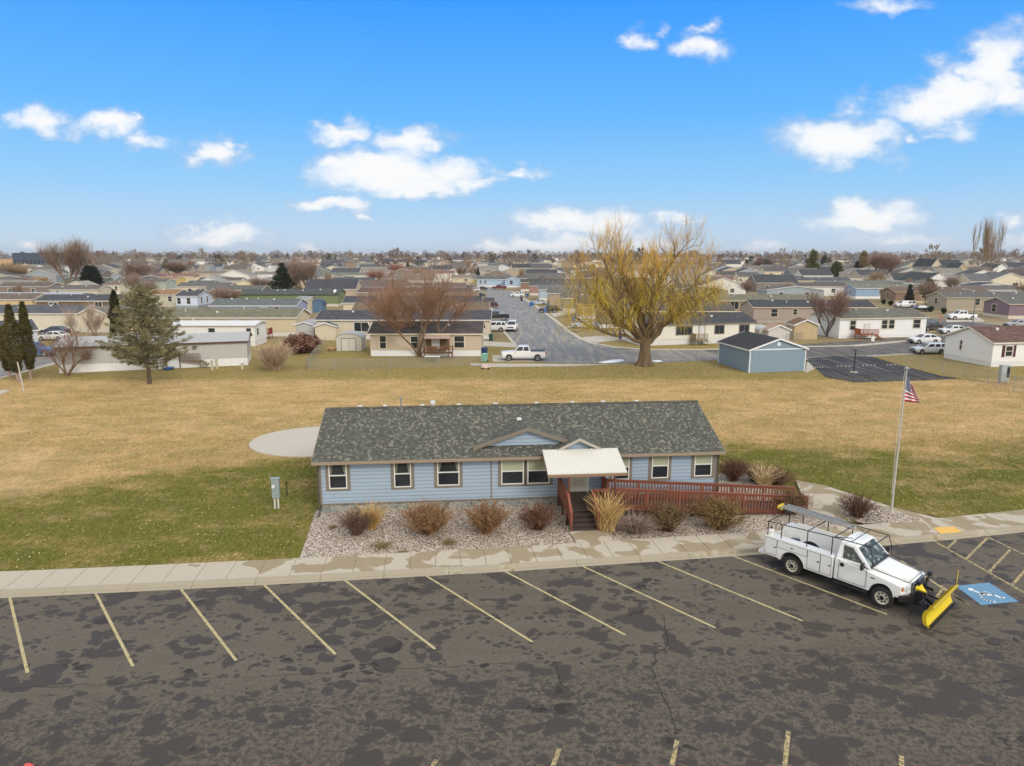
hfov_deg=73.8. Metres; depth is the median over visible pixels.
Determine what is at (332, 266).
suburban house
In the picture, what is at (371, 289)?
mobile home
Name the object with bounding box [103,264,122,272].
suburban house
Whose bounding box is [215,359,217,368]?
utility stub
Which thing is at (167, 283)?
mobile home
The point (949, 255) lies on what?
treeline
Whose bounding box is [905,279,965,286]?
mobile home
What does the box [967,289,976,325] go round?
street lamp
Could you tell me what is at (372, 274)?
bare tree
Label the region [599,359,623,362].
snow
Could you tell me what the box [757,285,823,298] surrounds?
mobile home
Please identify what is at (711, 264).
suburban house
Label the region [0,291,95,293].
mobile home
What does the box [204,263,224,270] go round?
suburban house
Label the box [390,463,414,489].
window
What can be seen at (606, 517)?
ornamental grass
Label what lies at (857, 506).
shrub
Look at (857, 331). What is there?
entry deck
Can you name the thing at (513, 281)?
mobile home
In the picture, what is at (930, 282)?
evergreen tree
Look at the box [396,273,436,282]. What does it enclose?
suburban house
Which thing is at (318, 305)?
shed
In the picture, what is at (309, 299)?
mobile home
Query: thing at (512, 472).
window
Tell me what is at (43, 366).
kerb
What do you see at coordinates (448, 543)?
ornamental grass
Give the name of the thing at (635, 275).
suburban house
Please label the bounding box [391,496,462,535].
shrub
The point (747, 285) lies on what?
bare tree
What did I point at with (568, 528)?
leaf litter
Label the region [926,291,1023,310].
mobile home
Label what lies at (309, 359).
chain link fence
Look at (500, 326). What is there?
parked car
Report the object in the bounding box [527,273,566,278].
suburban house
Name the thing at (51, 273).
suburban house
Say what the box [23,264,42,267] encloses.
suburban house
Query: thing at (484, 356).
wheelie bin
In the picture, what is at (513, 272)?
suburban house
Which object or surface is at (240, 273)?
suburban house
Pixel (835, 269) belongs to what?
pine tree
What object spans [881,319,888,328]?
window
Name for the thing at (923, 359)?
chain link fence
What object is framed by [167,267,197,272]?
suburban house
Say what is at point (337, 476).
window
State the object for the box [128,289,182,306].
mobile home
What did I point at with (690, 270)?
suburban house
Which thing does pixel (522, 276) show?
mobile home
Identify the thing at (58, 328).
parked car
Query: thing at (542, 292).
mobile home
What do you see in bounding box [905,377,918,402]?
flag
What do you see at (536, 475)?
window
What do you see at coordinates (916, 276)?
suburban house
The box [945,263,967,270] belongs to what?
suburban house
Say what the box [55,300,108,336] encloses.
bare tree
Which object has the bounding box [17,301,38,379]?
juniper tree
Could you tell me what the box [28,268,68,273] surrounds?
suburban house
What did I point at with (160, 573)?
sidewalk
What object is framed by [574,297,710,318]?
mobile home
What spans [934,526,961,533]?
tactile pad
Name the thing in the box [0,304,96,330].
mobile home
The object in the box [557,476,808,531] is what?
deck ramp
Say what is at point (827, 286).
mobile home
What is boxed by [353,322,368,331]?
window
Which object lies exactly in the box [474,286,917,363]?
road
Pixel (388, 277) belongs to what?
mobile home
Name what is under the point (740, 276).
suburban house
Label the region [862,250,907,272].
bare tree
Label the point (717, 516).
shrub
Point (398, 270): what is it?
suburban house
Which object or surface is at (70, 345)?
bare tree
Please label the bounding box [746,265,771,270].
suburban house
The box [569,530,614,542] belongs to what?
path
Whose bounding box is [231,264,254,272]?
suburban house
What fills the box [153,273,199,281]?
mobile home
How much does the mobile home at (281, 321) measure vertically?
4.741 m
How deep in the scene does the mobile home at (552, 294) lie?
184.89 m
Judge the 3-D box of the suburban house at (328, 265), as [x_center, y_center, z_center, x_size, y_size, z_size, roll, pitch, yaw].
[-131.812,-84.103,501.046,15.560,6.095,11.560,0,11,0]
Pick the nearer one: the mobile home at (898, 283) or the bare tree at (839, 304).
the bare tree at (839, 304)
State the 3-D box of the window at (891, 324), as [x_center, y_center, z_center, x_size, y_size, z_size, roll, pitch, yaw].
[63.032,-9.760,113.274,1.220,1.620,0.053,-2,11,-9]
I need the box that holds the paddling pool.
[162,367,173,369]
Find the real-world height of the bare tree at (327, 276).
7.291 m
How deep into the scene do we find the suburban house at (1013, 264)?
481.51 m
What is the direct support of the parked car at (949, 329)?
on the ground at (24, 471)
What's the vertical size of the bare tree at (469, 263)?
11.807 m
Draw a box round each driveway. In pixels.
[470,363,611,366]
[483,341,516,346]
[492,355,533,361]
[549,311,574,316]
[581,335,621,342]
[805,362,814,371]
[946,318,983,321]
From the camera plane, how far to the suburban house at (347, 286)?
205.43 m
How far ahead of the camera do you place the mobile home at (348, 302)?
150.51 m
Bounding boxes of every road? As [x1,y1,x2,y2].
[0,335,74,376]
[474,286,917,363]
[706,335,945,356]
[925,318,1003,331]
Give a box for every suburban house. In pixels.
[0,269,21,275]
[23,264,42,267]
[26,269,68,281]
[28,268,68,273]
[43,265,71,273]
[68,269,112,276]
[95,265,114,271]
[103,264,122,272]
[110,270,152,280]
[111,262,127,266]
[144,268,168,272]
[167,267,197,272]
[186,265,204,270]
[195,264,215,270]
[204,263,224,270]
[219,269,256,278]
[222,265,251,271]
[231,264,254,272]
[253,263,268,270]
[268,265,285,271]
[271,262,288,267]
[304,279,363,295]
[312,268,320,277]
[316,266,330,276]
[320,262,337,266]
[321,264,344,267]
[326,265,342,269]
[331,268,362,271]
[355,262,374,267]
[359,264,381,267]
[361,267,388,274]
[376,265,398,272]
[388,268,408,274]
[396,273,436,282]
[406,267,431,269]
[429,265,452,269]
[444,264,465,268]
[450,262,466,268]
[468,267,486,274]
[475,265,498,272]
[481,269,511,275]
[496,262,512,266]
[499,264,511,270]
[503,268,525,276]
[512,264,530,269]
[526,269,557,274]
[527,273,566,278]
[531,264,552,268]
[532,262,549,263]
[557,268,592,272]
[559,270,570,278]
[568,269,583,278]
[575,271,609,280]
[593,268,617,275]
[616,270,648,276]
[660,269,695,275]
[674,275,720,286]
[698,276,745,293]
[700,270,715,274]
[704,263,725,269]
[712,265,726,271]
[715,266,738,272]
[716,271,737,279]
[717,260,740,266]
[732,272,758,282]
[735,268,763,273]
[741,263,755,267]
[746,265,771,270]
[746,275,797,291]
[758,267,787,274]
[761,264,782,266]
[783,268,816,274]
[791,265,804,267]
[792,269,833,276]
[839,268,863,275]
[842,265,853,270]
[848,269,888,275]
[885,273,904,281]
[886,265,909,270]
[889,268,913,272]
[894,272,947,281]
[898,262,913,266]
[908,269,944,275]
[910,267,937,269]
[912,258,940,266]
[930,268,963,278]
[939,260,960,264]
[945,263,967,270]
[953,269,989,277]
[954,273,992,282]
[967,267,994,271]
[980,263,1006,271]
[984,272,1023,284]
[1000,269,1023,276]
[1003,262,1023,267]
[1007,267,1023,268]
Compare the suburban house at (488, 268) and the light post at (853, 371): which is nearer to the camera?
the light post at (853, 371)
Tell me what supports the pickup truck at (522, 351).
on the driveway at (497, 358)
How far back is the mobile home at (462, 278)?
304.10 m
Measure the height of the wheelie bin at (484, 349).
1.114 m
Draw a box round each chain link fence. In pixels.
[306,337,325,365]
[307,356,481,369]
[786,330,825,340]
[877,345,1023,392]
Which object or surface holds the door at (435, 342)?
in the mobile home at (466, 338)
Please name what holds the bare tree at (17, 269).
on the ground at (24, 471)
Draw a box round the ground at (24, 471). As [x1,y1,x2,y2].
[0,255,1023,570]
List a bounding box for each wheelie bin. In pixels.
[481,347,487,352]
[481,353,487,361]
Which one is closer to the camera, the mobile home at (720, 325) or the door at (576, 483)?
the door at (576, 483)
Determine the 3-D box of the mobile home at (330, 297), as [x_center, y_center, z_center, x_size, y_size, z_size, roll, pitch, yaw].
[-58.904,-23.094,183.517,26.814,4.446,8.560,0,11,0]
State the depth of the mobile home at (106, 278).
301.07 m
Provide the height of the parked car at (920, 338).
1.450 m
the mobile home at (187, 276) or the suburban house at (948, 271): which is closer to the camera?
the mobile home at (187, 276)
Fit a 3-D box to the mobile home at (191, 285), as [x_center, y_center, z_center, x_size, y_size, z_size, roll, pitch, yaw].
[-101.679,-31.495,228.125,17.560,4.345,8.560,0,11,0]
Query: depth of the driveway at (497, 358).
89.74 m
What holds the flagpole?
on the gravel at (885, 516)
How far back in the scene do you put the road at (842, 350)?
100.18 m
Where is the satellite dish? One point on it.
(366, 328)
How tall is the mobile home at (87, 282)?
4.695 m
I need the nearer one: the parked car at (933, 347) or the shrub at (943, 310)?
the parked car at (933, 347)
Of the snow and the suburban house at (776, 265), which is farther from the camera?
the suburban house at (776, 265)
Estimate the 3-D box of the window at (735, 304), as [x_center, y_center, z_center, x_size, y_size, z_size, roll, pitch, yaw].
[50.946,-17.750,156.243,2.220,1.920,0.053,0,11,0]
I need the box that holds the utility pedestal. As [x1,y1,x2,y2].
[270,477,279,508]
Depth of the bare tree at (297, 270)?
225.29 m
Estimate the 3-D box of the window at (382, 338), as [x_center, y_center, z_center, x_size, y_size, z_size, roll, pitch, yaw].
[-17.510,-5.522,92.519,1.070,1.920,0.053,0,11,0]
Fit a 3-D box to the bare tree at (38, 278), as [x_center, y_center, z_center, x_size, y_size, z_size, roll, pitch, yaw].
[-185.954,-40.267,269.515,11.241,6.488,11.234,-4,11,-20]
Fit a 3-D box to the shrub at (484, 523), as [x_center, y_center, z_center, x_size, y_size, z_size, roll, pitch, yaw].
[-1.221,6.549,33.897,2.742,1.874,2.618,0,11,0]
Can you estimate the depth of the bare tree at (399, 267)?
399.70 m
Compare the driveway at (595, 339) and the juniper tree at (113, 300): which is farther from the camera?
the driveway at (595, 339)
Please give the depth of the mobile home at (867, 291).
211.60 m
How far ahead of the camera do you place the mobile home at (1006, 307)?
147.38 m
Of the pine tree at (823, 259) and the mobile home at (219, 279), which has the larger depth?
the pine tree at (823, 259)
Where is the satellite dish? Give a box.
[363,325,368,332]
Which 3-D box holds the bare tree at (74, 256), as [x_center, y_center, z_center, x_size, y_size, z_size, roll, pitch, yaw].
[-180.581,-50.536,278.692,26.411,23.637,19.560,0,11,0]
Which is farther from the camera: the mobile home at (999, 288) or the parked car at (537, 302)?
the mobile home at (999, 288)
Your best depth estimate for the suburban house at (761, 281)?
248.72 m
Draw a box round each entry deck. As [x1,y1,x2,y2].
[179,353,208,367]
[266,327,272,338]
[423,345,452,358]
[690,333,709,345]
[854,328,882,339]
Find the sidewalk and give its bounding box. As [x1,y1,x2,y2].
[0,509,1023,588]
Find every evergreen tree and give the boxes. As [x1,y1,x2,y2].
[853,261,860,267]
[902,284,915,300]
[923,278,936,285]
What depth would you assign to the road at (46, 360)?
87.33 m
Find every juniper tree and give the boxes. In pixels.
[0,325,12,377]
[1,303,26,382]
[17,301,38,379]
[79,264,104,284]
[106,290,123,335]
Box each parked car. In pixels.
[38,326,70,334]
[38,331,70,340]
[482,297,494,301]
[490,301,498,307]
[491,321,506,331]
[506,320,518,330]
[510,292,524,296]
[533,299,547,304]
[538,305,558,312]
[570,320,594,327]
[893,300,915,307]
[906,333,941,343]
[909,342,944,353]
[911,305,928,311]
[926,321,942,329]
[937,325,964,333]
[1003,319,1023,325]
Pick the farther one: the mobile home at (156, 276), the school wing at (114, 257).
the school wing at (114, 257)
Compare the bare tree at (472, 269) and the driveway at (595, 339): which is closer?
the driveway at (595, 339)
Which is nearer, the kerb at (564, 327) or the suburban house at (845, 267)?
the kerb at (564, 327)
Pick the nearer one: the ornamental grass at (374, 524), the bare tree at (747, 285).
the ornamental grass at (374, 524)
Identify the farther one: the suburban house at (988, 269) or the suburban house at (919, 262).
the suburban house at (919, 262)
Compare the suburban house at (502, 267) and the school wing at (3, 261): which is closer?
the suburban house at (502, 267)
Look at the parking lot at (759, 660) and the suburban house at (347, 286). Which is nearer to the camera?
the parking lot at (759, 660)
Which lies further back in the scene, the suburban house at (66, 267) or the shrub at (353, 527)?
the suburban house at (66, 267)
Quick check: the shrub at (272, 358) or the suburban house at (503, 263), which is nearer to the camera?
the shrub at (272, 358)
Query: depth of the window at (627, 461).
37.73 m
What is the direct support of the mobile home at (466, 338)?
on the ground at (24, 471)
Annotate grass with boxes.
[0,430,1023,570]
[346,498,390,529]
[367,540,398,553]
[434,536,466,547]
[584,487,636,531]
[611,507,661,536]
[740,463,784,484]
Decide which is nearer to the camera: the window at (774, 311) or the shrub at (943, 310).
the window at (774, 311)
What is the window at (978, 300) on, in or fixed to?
in the mobile home at (954, 301)
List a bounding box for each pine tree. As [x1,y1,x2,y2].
[804,249,820,268]
[820,255,828,263]
[829,260,843,276]
[857,250,869,267]
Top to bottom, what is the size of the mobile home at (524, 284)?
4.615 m
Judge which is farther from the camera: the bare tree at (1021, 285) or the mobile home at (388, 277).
the mobile home at (388, 277)
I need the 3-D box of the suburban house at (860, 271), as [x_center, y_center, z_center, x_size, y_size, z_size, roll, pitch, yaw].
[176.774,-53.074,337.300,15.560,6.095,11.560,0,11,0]
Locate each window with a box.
[207,327,215,332]
[245,327,251,336]
[325,465,350,490]
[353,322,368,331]
[379,335,386,348]
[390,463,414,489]
[410,336,417,348]
[434,462,462,487]
[453,335,464,348]
[498,460,526,486]
[524,460,552,485]
[609,457,632,479]
[648,456,671,479]
[676,326,692,334]
[691,455,714,477]
[714,325,724,333]
[730,301,739,309]
[739,324,749,332]
[770,308,778,316]
[792,309,797,314]
[849,320,856,330]
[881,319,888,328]
[888,319,895,328]
[912,319,920,328]
[958,339,962,350]
[974,298,980,304]
[991,304,996,311]
[1001,345,1016,356]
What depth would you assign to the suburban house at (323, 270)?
405.51 m
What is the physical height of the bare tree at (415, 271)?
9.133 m
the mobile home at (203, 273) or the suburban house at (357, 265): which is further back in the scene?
the suburban house at (357, 265)
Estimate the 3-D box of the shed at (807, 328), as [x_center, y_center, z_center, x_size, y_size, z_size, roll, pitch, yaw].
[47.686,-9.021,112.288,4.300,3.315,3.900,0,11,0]
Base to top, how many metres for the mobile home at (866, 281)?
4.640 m
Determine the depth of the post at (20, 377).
68.17 m
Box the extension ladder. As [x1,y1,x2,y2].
[777,503,856,528]
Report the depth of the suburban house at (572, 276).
331.99 m
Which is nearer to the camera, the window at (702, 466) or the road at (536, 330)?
the window at (702, 466)
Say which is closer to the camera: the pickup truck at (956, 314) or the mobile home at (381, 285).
the pickup truck at (956, 314)
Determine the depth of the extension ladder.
30.13 m
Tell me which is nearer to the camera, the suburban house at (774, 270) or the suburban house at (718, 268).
the suburban house at (774, 270)
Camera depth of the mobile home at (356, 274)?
342.48 m
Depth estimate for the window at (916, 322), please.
114.07 m
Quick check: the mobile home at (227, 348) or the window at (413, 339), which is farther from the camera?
the window at (413, 339)
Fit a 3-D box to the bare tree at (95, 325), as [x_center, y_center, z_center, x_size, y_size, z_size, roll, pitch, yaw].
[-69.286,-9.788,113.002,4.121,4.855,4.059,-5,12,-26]
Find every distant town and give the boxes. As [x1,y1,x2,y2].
[2,255,1021,265]
[11,256,976,267]
[126,256,1023,268]
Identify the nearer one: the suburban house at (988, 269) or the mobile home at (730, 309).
the mobile home at (730, 309)
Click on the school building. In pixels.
(28, 258)
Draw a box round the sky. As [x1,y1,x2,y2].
[0,0,1023,254]
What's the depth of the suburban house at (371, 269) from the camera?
408.08 m
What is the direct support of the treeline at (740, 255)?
on the ground at (24, 471)
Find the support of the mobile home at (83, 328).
on the ground at (24, 471)
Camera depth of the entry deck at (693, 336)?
104.03 m
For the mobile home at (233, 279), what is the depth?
274.65 m
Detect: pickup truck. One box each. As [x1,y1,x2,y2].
[29,341,55,356]
[491,311,509,319]
[492,284,506,289]
[501,345,546,360]
[945,310,977,319]
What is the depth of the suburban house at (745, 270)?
366.43 m
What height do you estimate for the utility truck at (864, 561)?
2.312 m
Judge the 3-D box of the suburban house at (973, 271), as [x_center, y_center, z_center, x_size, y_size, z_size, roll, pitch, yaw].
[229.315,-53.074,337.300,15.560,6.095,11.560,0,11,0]
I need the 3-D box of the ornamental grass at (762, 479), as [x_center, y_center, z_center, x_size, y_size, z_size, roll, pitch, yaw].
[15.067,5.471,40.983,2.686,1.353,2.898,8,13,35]
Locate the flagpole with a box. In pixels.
[887,366,909,513]
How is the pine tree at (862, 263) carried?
on the ground at (24, 471)
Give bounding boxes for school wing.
[0,259,12,264]
[82,253,118,265]
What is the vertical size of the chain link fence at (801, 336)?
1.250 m
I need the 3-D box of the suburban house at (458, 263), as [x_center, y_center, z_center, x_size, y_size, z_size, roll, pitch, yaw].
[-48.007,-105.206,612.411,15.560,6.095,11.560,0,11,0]
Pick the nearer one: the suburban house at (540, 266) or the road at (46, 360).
the road at (46, 360)
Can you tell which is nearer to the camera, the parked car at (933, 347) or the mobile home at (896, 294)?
the parked car at (933, 347)
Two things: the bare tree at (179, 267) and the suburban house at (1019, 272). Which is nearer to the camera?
the suburban house at (1019, 272)
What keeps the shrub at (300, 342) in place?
on the ground at (24, 471)
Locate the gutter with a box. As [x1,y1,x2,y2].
[0,529,1023,597]
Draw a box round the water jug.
[768,526,774,534]
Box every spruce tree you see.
[95,282,197,383]
[267,262,296,288]
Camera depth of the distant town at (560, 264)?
742.35 m
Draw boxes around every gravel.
[300,474,849,557]
[837,497,920,523]
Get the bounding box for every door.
[341,338,355,350]
[431,339,439,347]
[567,477,588,491]
[698,325,705,338]
[863,323,870,335]
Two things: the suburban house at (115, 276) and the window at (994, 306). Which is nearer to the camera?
the window at (994, 306)
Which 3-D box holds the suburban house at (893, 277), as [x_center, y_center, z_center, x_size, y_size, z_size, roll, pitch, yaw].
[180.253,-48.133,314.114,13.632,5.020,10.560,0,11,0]
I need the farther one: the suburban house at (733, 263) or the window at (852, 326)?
the suburban house at (733, 263)
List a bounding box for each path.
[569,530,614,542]
[796,480,945,523]
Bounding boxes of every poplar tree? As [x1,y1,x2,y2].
[972,212,994,268]
[982,219,1007,270]
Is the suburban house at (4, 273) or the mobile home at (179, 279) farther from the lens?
the suburban house at (4, 273)
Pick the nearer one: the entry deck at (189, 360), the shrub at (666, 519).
the shrub at (666, 519)
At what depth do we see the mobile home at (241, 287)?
205.95 m
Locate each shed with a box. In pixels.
[312,299,326,312]
[313,322,338,339]
[335,331,366,350]
[716,331,808,372]
[763,323,791,340]
[784,317,819,338]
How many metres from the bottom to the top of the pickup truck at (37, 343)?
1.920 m
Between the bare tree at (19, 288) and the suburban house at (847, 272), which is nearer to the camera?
the bare tree at (19, 288)
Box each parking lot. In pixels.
[0,532,1023,765]
[806,356,955,381]
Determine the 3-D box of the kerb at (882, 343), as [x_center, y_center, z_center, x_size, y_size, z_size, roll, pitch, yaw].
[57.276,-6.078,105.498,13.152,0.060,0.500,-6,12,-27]
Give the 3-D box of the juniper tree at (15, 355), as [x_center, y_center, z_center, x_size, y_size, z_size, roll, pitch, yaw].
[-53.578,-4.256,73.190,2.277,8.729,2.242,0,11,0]
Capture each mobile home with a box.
[0,275,41,279]
[0,277,27,279]
[0,280,43,283]
[0,282,62,291]
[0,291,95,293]
[0,293,45,304]
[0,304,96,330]
[0,319,39,342]
[35,293,138,306]
[48,285,113,293]
[52,331,252,372]
[64,276,113,284]
[67,280,98,284]
[74,304,128,331]
[102,281,131,293]
[115,308,311,335]
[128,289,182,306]
[140,278,176,288]
[143,275,165,277]
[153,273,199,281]
[159,276,185,285]
[168,318,267,345]
[174,290,212,307]
[175,282,236,289]
[188,280,218,281]
[189,275,227,280]
[193,271,227,275]
[196,289,215,300]
[198,277,245,281]
[202,276,230,281]
[205,285,271,297]
[208,297,308,309]
[234,279,270,286]
[238,289,345,306]
[255,272,273,277]
[269,277,307,288]
[297,296,316,312]
[313,275,349,278]
[314,310,492,338]
[324,272,368,276]
[332,277,376,279]
[342,296,482,309]
[351,302,490,309]
[358,287,473,295]
[361,280,407,282]
[362,283,466,286]
[367,292,478,295]
[367,321,484,355]
[378,275,396,279]
[402,270,454,281]
[452,275,472,284]
[472,275,481,285]
[476,276,511,286]
[504,276,520,286]
[516,275,526,278]
[520,278,598,290]
[529,282,622,294]
[538,285,644,299]
[547,288,670,304]
[560,292,685,310]
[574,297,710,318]
[594,303,736,327]
[620,312,757,345]
[671,285,727,296]
[708,294,823,311]
[740,300,877,322]
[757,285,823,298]
[792,282,847,295]
[796,277,850,281]
[809,308,929,337]
[814,280,892,283]
[838,275,884,279]
[844,284,920,298]
[879,286,990,302]
[882,282,914,283]
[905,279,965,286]
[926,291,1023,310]
[943,325,1023,366]
[954,285,1021,291]
[956,282,1020,286]
[982,297,1023,318]
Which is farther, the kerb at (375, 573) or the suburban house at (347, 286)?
the suburban house at (347, 286)
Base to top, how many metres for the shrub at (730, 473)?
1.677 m
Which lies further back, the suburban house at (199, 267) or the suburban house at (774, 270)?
the suburban house at (199, 267)
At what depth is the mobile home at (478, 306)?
130.95 m
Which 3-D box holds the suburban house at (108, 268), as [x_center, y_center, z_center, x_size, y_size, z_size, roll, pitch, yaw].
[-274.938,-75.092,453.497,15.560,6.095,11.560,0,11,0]
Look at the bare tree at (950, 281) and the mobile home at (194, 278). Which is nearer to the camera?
the bare tree at (950, 281)
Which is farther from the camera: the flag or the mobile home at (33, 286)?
the mobile home at (33, 286)
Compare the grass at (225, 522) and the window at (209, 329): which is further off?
the window at (209, 329)
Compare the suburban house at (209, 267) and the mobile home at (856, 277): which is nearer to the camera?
the mobile home at (856, 277)
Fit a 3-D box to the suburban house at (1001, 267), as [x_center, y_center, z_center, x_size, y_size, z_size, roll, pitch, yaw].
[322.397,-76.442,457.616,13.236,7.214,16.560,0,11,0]
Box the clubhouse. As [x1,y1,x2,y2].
[311,398,725,518]
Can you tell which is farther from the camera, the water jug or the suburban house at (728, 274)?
the suburban house at (728, 274)
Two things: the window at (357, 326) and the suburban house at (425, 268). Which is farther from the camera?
the suburban house at (425, 268)
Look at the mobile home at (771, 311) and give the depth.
136.85 m
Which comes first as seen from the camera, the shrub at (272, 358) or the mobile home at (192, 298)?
the shrub at (272, 358)
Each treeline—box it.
[0,247,1023,267]
[4,247,1015,265]
[5,248,1020,264]
[23,243,1017,266]
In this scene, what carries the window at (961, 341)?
in the mobile home at (993, 346)
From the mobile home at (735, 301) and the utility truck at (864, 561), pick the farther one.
the mobile home at (735, 301)
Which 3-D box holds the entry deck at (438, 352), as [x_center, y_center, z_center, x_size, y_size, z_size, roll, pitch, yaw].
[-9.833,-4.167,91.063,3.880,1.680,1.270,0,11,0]
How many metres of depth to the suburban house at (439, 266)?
451.03 m
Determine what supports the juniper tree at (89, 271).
on the ground at (24, 471)
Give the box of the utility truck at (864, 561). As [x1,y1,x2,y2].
[756,511,958,629]
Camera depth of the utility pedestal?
37.05 m
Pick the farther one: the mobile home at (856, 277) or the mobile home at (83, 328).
the mobile home at (856, 277)
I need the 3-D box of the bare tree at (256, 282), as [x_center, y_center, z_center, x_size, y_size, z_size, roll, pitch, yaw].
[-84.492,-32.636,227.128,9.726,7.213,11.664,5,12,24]
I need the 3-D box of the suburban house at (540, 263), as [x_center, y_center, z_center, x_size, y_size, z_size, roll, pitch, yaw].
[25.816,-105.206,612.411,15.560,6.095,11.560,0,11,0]
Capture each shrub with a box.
[247,339,294,369]
[282,331,321,352]
[335,506,377,535]
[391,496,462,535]
[461,495,513,534]
[515,499,566,530]
[643,498,694,531]
[686,493,754,529]
[719,456,755,481]
[742,462,766,480]
[753,464,800,484]
[767,483,818,514]
[834,489,881,519]
[940,308,947,313]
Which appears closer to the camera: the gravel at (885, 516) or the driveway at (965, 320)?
the gravel at (885, 516)
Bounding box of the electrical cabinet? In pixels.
[997,365,1010,383]
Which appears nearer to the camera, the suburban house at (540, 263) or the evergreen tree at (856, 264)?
the evergreen tree at (856, 264)
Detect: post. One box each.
[17,362,24,392]
[850,350,857,372]
[871,332,874,355]
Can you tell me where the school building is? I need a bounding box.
[12,253,65,265]
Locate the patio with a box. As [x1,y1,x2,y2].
[249,426,319,456]
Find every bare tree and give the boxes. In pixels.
[0,261,44,274]
[10,284,27,291]
[31,234,99,283]
[32,327,99,375]
[33,276,55,281]
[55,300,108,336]
[82,313,103,335]
[117,260,155,276]
[118,272,141,281]
[120,270,142,293]
[136,275,159,288]
[140,260,160,274]
[159,259,194,272]
[208,285,234,299]
[215,287,243,297]
[247,274,270,284]
[272,256,323,288]
[324,272,331,278]
[344,252,483,355]
[364,267,388,278]
[386,264,412,271]
[413,266,425,272]
[452,263,471,274]
[465,258,471,267]
[470,266,476,274]
[517,268,524,274]
[736,279,754,293]
[753,256,780,264]
[802,282,857,335]
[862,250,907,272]
[868,270,894,279]
[913,277,943,304]
[941,274,965,286]
[1008,277,1023,291]
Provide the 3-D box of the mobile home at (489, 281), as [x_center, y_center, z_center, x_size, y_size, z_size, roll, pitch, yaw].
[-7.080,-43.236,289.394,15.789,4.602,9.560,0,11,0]
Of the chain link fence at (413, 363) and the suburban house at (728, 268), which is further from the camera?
the suburban house at (728, 268)
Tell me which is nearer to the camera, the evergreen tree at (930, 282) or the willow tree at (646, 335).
the willow tree at (646, 335)
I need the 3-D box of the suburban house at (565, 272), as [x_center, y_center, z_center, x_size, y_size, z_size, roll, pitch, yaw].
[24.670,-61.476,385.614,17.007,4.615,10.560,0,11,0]
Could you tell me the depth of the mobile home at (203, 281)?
240.70 m
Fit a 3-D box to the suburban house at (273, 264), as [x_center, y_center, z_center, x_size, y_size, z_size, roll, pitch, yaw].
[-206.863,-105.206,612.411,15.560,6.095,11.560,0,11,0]
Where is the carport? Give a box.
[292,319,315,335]
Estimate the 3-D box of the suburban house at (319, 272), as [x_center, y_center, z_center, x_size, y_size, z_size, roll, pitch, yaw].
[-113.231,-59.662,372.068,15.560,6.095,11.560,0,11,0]
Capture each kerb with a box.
[0,362,57,378]
[0,525,1023,594]
[490,307,516,345]
[511,291,905,349]
[858,341,908,345]
[870,352,929,355]
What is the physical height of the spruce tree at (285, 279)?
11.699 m
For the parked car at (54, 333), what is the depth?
109.14 m
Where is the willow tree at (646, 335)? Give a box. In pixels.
[534,206,740,366]
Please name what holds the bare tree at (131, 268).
on the ground at (24, 471)
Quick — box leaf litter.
[315,510,883,545]
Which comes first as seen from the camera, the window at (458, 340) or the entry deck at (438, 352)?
the entry deck at (438, 352)
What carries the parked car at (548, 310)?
on the road at (536, 330)
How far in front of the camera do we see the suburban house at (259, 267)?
548.76 m
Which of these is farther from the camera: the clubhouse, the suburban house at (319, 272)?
the suburban house at (319, 272)
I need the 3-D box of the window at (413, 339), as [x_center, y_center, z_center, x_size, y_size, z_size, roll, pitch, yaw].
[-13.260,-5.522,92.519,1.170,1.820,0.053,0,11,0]
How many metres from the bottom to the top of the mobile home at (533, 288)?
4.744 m
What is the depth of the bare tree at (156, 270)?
330.00 m
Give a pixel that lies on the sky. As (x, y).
(260, 127)
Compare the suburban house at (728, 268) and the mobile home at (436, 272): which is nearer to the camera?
the mobile home at (436, 272)
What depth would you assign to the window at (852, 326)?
112.13 m
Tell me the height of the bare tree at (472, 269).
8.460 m
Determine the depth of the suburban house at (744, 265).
552.64 m
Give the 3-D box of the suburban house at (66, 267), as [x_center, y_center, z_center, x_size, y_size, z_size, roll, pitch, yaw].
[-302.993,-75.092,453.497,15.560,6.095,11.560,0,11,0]
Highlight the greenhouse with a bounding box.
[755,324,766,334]
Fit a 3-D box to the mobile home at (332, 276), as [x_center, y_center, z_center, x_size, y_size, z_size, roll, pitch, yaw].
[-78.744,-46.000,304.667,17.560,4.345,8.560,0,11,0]

